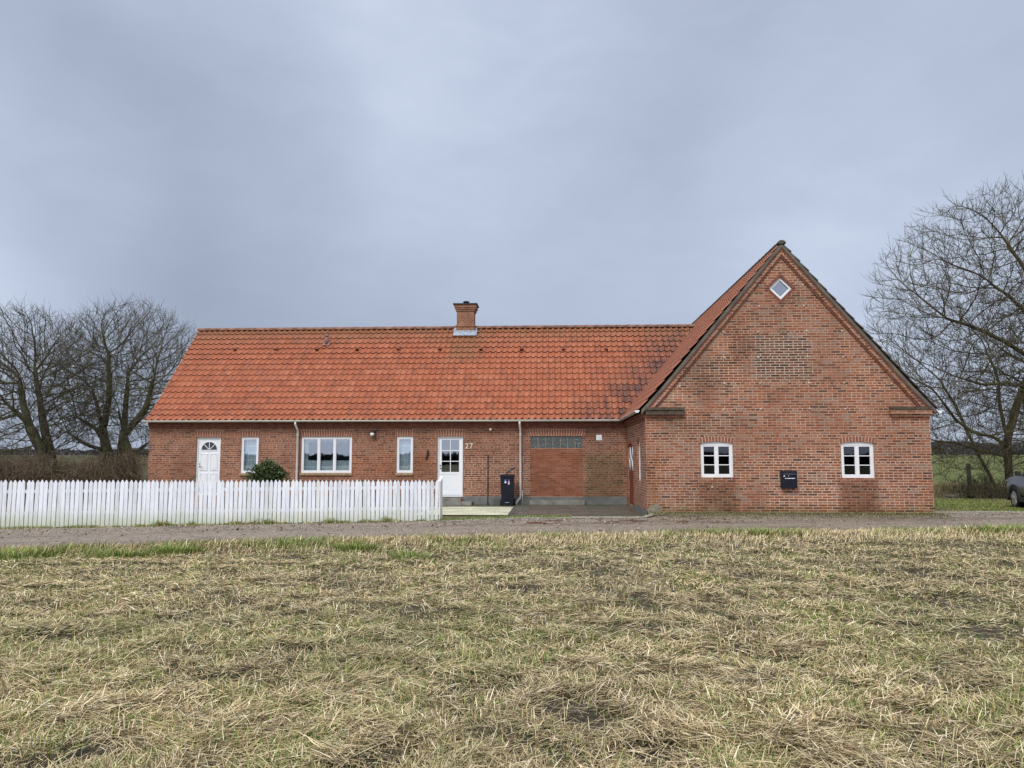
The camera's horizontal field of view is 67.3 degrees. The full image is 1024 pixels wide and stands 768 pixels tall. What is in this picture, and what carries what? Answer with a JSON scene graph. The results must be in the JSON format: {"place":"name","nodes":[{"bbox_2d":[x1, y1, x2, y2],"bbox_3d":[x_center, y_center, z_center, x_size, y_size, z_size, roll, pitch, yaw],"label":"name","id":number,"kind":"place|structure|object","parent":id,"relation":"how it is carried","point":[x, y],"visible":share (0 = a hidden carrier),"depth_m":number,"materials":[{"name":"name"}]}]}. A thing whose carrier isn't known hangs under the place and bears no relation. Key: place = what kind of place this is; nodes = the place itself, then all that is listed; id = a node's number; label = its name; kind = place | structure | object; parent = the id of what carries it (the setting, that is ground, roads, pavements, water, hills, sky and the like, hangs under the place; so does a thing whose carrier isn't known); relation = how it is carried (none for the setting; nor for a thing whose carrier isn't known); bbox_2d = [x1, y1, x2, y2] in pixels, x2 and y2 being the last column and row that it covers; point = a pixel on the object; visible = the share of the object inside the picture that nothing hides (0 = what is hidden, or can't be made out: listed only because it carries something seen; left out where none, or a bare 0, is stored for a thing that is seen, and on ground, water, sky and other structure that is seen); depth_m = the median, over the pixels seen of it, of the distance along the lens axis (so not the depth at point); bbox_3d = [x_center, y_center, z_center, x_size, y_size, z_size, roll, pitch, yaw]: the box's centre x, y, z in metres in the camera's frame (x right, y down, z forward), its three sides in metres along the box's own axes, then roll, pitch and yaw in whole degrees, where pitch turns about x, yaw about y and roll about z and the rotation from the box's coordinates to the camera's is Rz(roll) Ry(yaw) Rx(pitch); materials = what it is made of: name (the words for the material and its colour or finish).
{"place":"outdoors","nodes":[
{"label":"outdoors","id":0,"kind":"place"},
{"bbox_2d":[137,473,147,487],"bbox_3d":[-18.503,4.520,35.907,3.829,1.223,3.487,0,-6,3],"label":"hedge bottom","id":1,"kind":"object","parent":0,"point":[142,480],"visible":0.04,"depth_m":36.10,"materials":[{"name":"brown plant"}]},
{"bbox_2d":[0,530,1023,767],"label":"field","id":2,"kind":"structure","parent":0,"point":[583,719],"depth_m":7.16,"materials":[{"name":"plant"}]},
{"bbox_2d":[0,527,1023,767],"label":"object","id":3,"kind":"structure","parent":2,"relation":"on","point":[659,714],"depth_m":5.55,"materials":[{"name":"beige plant"}]},
{"bbox_2d":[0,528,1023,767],"bbox_3d":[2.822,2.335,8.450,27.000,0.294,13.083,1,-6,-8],"label":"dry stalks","id":4,"kind":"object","parent":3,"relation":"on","point":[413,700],"visible":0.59,"depth_m":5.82,"materials":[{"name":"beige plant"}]},
{"bbox_2d":[0,522,1023,764],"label":"grass tussocks","id":5,"kind":"object","parent":2,"relation":"on","point":[352,546],"depth_m":12.54,"materials":[{"name":"green plant"}]},
{"bbox_2d":[0,512,1023,548],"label":"road","id":6,"kind":"structure","parent":0,"point":[188,532],"depth_m":17.54,"materials":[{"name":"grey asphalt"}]},
{"bbox_2d":[0,514,437,528],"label":"fence foot grass","id":7,"kind":"structure","parent":6,"relation":"on","point":[160,523],"depth_m":18.65,"materials":[{"name":"green plant"}]},
{"bbox_2d":[0,512,1023,546],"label":"loose pebbles","id":8,"kind":"object","parent":6,"relation":"on","point":[409,524],"visible":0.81,"depth_m":18.16,"materials":[{"name":"grey gravel"}]},
{"bbox_2d":[5,510,1022,528],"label":"track edge tufts","id":9,"kind":"object","parent":6,"relation":"on","point":[368,521],"visible":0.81,"depth_m":18.67,"materials":[{"name":"green plant"}]},
{"bbox_2d":[429,511,1023,521],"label":"gravel margin","id":10,"kind":"object","parent":6,"relation":"on","point":[648,515],"visible":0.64,"depth_m":20.41,"materials":[{"name":"grey gravel"}]},
{"bbox_2d":[433,514,572,520],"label":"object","id":11,"kind":"structure","parent":10,"relation":"on","point":[473,517],"depth_m":19.98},
{"bbox_2d":[653,511,962,520],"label":"wall foot grass","id":12,"kind":"structure","parent":6,"relation":"on","point":[698,513],"depth_m":19.93,"materials":[{"name":"green plant"}]},
{"bbox_2d":[0,523,1023,566],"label":"verge grass","id":13,"kind":"structure","parent":0,"point":[548,536],"depth_m":13.97,"materials":[{"name":"green plant"}]},
{"bbox_2d":[0,455,1023,605],"bbox_3d":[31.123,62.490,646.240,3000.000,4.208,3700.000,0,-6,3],"label":"ground","id":14,"kind":"structure","parent":0,"point":[998,475],"depth_m":85.15,"materials":[{"name":"green plant"}]},
{"bbox_2d":[0,297,126,464],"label":"bare tree","id":15,"kind":"object","parent":14,"relation":"on","point":[37,440],"visible":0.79,"depth_m":36.88,"materials":[{"name":"brown plant"}]},
{"bbox_2d":[0,444,147,505],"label":"bramble thicket","id":16,"kind":"object","parent":14,"relation":"on","point":[31,469],"depth_m":28.76,"materials":[{"name":"brown plant"}]},
{"bbox_2d":[0,448,148,454],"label":"hedgerow","id":17,"kind":"object","parent":14,"relation":"on","point":[64,452],"visible":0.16,"depth_m":196.66,"materials":[{"name":"plant"}]},
{"bbox_2d":[25,292,197,471],"bbox_3d":[-19.126,0.275,38.122,9.021,9.849,7.450,0,-6,3],"label":"bare tree","id":18,"kind":"object","parent":14,"relation":"on","point":[127,428],"visible":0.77,"depth_m":37.28,"materials":[{"name":"brown plant"}]},
{"bbox_2d":[2,505,421,528],"bbox_3d":[-11.817,3.842,22.425,18.220,0.200,8.400,0,-6,3],"label":"garden","id":19,"kind":"object","parent":14,"relation":"on","point":[228,516],"visible":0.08,"depth_m":21.75,"materials":[{"name":"green plant"}]},
{"bbox_2d":[0,476,442,527],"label":"picket fence","id":20,"kind":"object","parent":14,"relation":"on","point":[167,511],"visible":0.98,"depth_m":18.75,"materials":[{"name":"paint"}]},
{"bbox_2d":[244,458,291,508],"bbox_3d":[-7.708,3.183,24.387,1.552,1.730,0.975,0,-6,3],"label":"evergreen shrub","id":21,"kind":"object","parent":14,"relation":"on","point":[269,470],"visible":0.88,"depth_m":24.22,"materials":[{"name":"green plant"}]},
{"bbox_2d":[417,507,512,514],"bbox_3d":[-1.338,3.785,22.992,2.600,0.009,3.720,0,-6,3],"label":"gravel bed","id":22,"kind":"object","parent":14,"relation":"on","point":[476,510],"visible":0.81,"depth_m":22.96,"materials":[{"name":"beige gravel"}]},
{"bbox_2d":[442,504,514,505],"bbox_3d":[-1.241,4.014,25.435,2.660,0.009,1.170,0,-6,3],"label":"wet apron","id":23,"kind":"object","parent":14,"relation":"on","point":[479,505],"visible":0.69,"depth_m":25.29,"materials":[{"name":"grey concrete"}]},
{"bbox_2d":[500,467,515,505],"bbox_3d":[-0.146,3.388,25.469,0.508,1.282,0.557,0,-6,3],"label":"wheelie bin","id":24,"kind":"object","parent":23,"relation":"on","point":[507,488],"visible":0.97,"depth_m":25.23,"materials":[{"name":"plastic"}]},
{"bbox_2d":[142,240,942,514],"bbox_3d":[-0.391,0.661,28.702,24.417,8.138,15.440,0,-6,3],"label":"farmhouse","id":25,"kind":"object","parent":14,"relation":"on","point":[742,391],"visible":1,"depth_m":26.05,"materials":[{"name":"brick"}]},
{"bbox_2d":[196,437,220,494],"bbox_3d":[-10.494,2.843,26.616,0.856,1.991,0.153,0,-6,3],"label":"door","id":26,"kind":"structure","parent":25,"relation":"in","point":[208,448],"depth_m":26.62,"materials":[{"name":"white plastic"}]},
{"bbox_2d":[239,437,258,475],"bbox_3d":[-9.040,2.495,26.555,0.657,1.324,0.216,0,-6,3],"label":"window","id":27,"kind":"structure","parent":25,"relation":"in","point":[250,445],"depth_m":26.63,"materials":[{"name":"white glass"}]},
{"bbox_2d":[299,437,351,474],"bbox_3d":[-6.364,2.475,26.432,1.810,1.318,0.225,0,-6,3],"label":"window","id":28,"kind":"structure","parent":25,"relation":"in","point":[308,467],"depth_m":26.45,"materials":[{"name":"white plastic"}]},
{"bbox_2d":[395,436,412,474],"bbox_3d":[-3.658,2.458,26.299,0.611,1.320,0.216,0,-6,3],"label":"window","id":29,"kind":"structure","parent":25,"relation":"in","point":[404,444],"depth_m":26.36,"materials":[{"name":"glass"}]},
{"bbox_2d":[437,437,462,496],"bbox_3d":[-2.102,2.810,26.202,0.894,2.036,0.180,0,-6,3],"label":"door","id":30,"kind":"structure","parent":25,"relation":"in","point":[450,449],"depth_m":26.23,"materials":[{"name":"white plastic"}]},
{"bbox_2d":[530,436,581,448],"bbox_3d":[1.507,1.987,26.132,1.760,0.418,0.132,0,-6,3],"label":"glass brick window","id":31,"kind":"structure","parent":25,"relation":"in","point":[536,442],"depth_m":26.07,"materials":[{"name":"clear glass"}]},
{"bbox_2d":[629,444,633,503],"bbox_3d":[3.906,2.892,24.720,0.140,1.937,1.563,0,-6,3],"label":"double door","id":32,"kind":"structure","parent":25,"relation":"in","point":[631,446],"depth_m":24.91,"materials":[{"name":"red paint"}]},
{"bbox_2d":[639,441,640,480],"bbox_3d":[3.813,2.247,22.510,0.090,1.178,0.828,0,-6,3],"label":"window","id":33,"kind":"structure","parent":25,"relation":"in","point":[639,441],"depth_m":22.85,"materials":[{"name":"white wood"}]},
{"bbox_2d":[700,442,732,476],"bbox_3d":[5.509,2.037,20.750,0.863,0.957,0.090,0,-6,3],"label":"window","id":34,"kind":"structure","parent":25,"relation":"in","point":[716,457],"depth_m":20.73,"materials":[{"name":"white wood"}]},
{"bbox_2d":[769,278,791,298],"bbox_3d":[7.342,-2.610,21.099,0.626,0.626,0.090,0,-6,3],"label":"diamond window","id":35,"kind":"structure","parent":25,"relation":"in","point":[779,288],"depth_m":21.08,"materials":[{"name":"glass"}]},
{"bbox_2d":[780,470,797,487],"bbox_3d":[7.357,2.533,20.437,0.413,0.465,0.168,0,-6,3],"label":"mailbox","id":36,"kind":"object","parent":25,"relation":"attached to","point":[788,478],"visible":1,"depth_m":20.38,"materials":[{"name":"plastic"}]},
{"bbox_2d":[841,442,874,477],"bbox_3d":[9.215,2.026,20.573,0.869,0.963,0.090,0,-6,3],"label":"window","id":37,"kind":"structure","parent":25,"relation":"in","point":[857,458],"depth_m":20.56,"materials":[{"name":"white wood"}]},
{"bbox_2d":[859,172,1023,494],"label":"bare tree","id":38,"kind":"object","parent":14,"relation":"on","point":[1007,453],"visible":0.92,"depth_m":30.57,"materials":[{"name":"brown plant"}]},
{"bbox_2d":[966,463,973,498],"bbox_3d":[17.830,3.832,29.951,0.214,1.474,0.174,0,-6,3],"label":"wooden post","id":39,"kind":"object","parent":14,"relation":"on","point":[969,475],"visible":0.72,"depth_m":29.91,"materials":[{"name":"brown wood"}]},
{"bbox_2d":[937,470,1006,498],"bbox_3d":[19.131,3.960,30.376,3.956,1.368,3.178,0,-6,3],"label":"brushwood","id":40,"kind":"object","parent":14,"relation":"on","point":[979,490],"visible":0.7,"depth_m":30.04,"materials":[{"name":"plant"}]},
{"bbox_2d":[931,440,1023,454],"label":"hedgerow","id":41,"kind":"object","parent":14,"relation":"on","point":[982,453],"visible":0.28,"depth_m":200.63,"materials":[{"name":"plant"}]},
{"bbox_2d":[943,291,1023,457],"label":"bare tree","id":42,"kind":"object","parent":14,"relation":"on","point":[970,368],"visible":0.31,"depth_m":32.89,"materials":[{"name":"brown plant"}]},
{"bbox_2d":[0,0,1023,454],"label":"sky","id":43,"kind":"structure","parent":0,"point":[219,163],"materials":[{"name":"grey"}]},
{"bbox_2d":[508,504,643,515],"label":"terrace","id":44,"kind":"structure","parent":0,"point":[586,510],"depth_m":22.73,"materials":[{"name":"grey concrete"}]},
{"bbox_2d":[933,480,1005,498],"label":"meadow grass","id":45,"kind":"structure","parent":0,"point":[941,489],"depth_m":34.39,"materials":[{"name":"green plant"}]},
{"bbox_2d":[934,498,1023,511],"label":"lawn","id":46,"kind":"structure","parent":0,"point":[971,506],"depth_m":23.91,"materials":[{"name":"green plant"}]},
{"bbox_2d":[1005,471,1023,507],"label":"parked car","id":47,"kind":"object","parent":46,"relation":"on","point":[1015,490],"visible":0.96,"depth_m":23.83,"materials":[{"name":"grey paint"}]}
]}

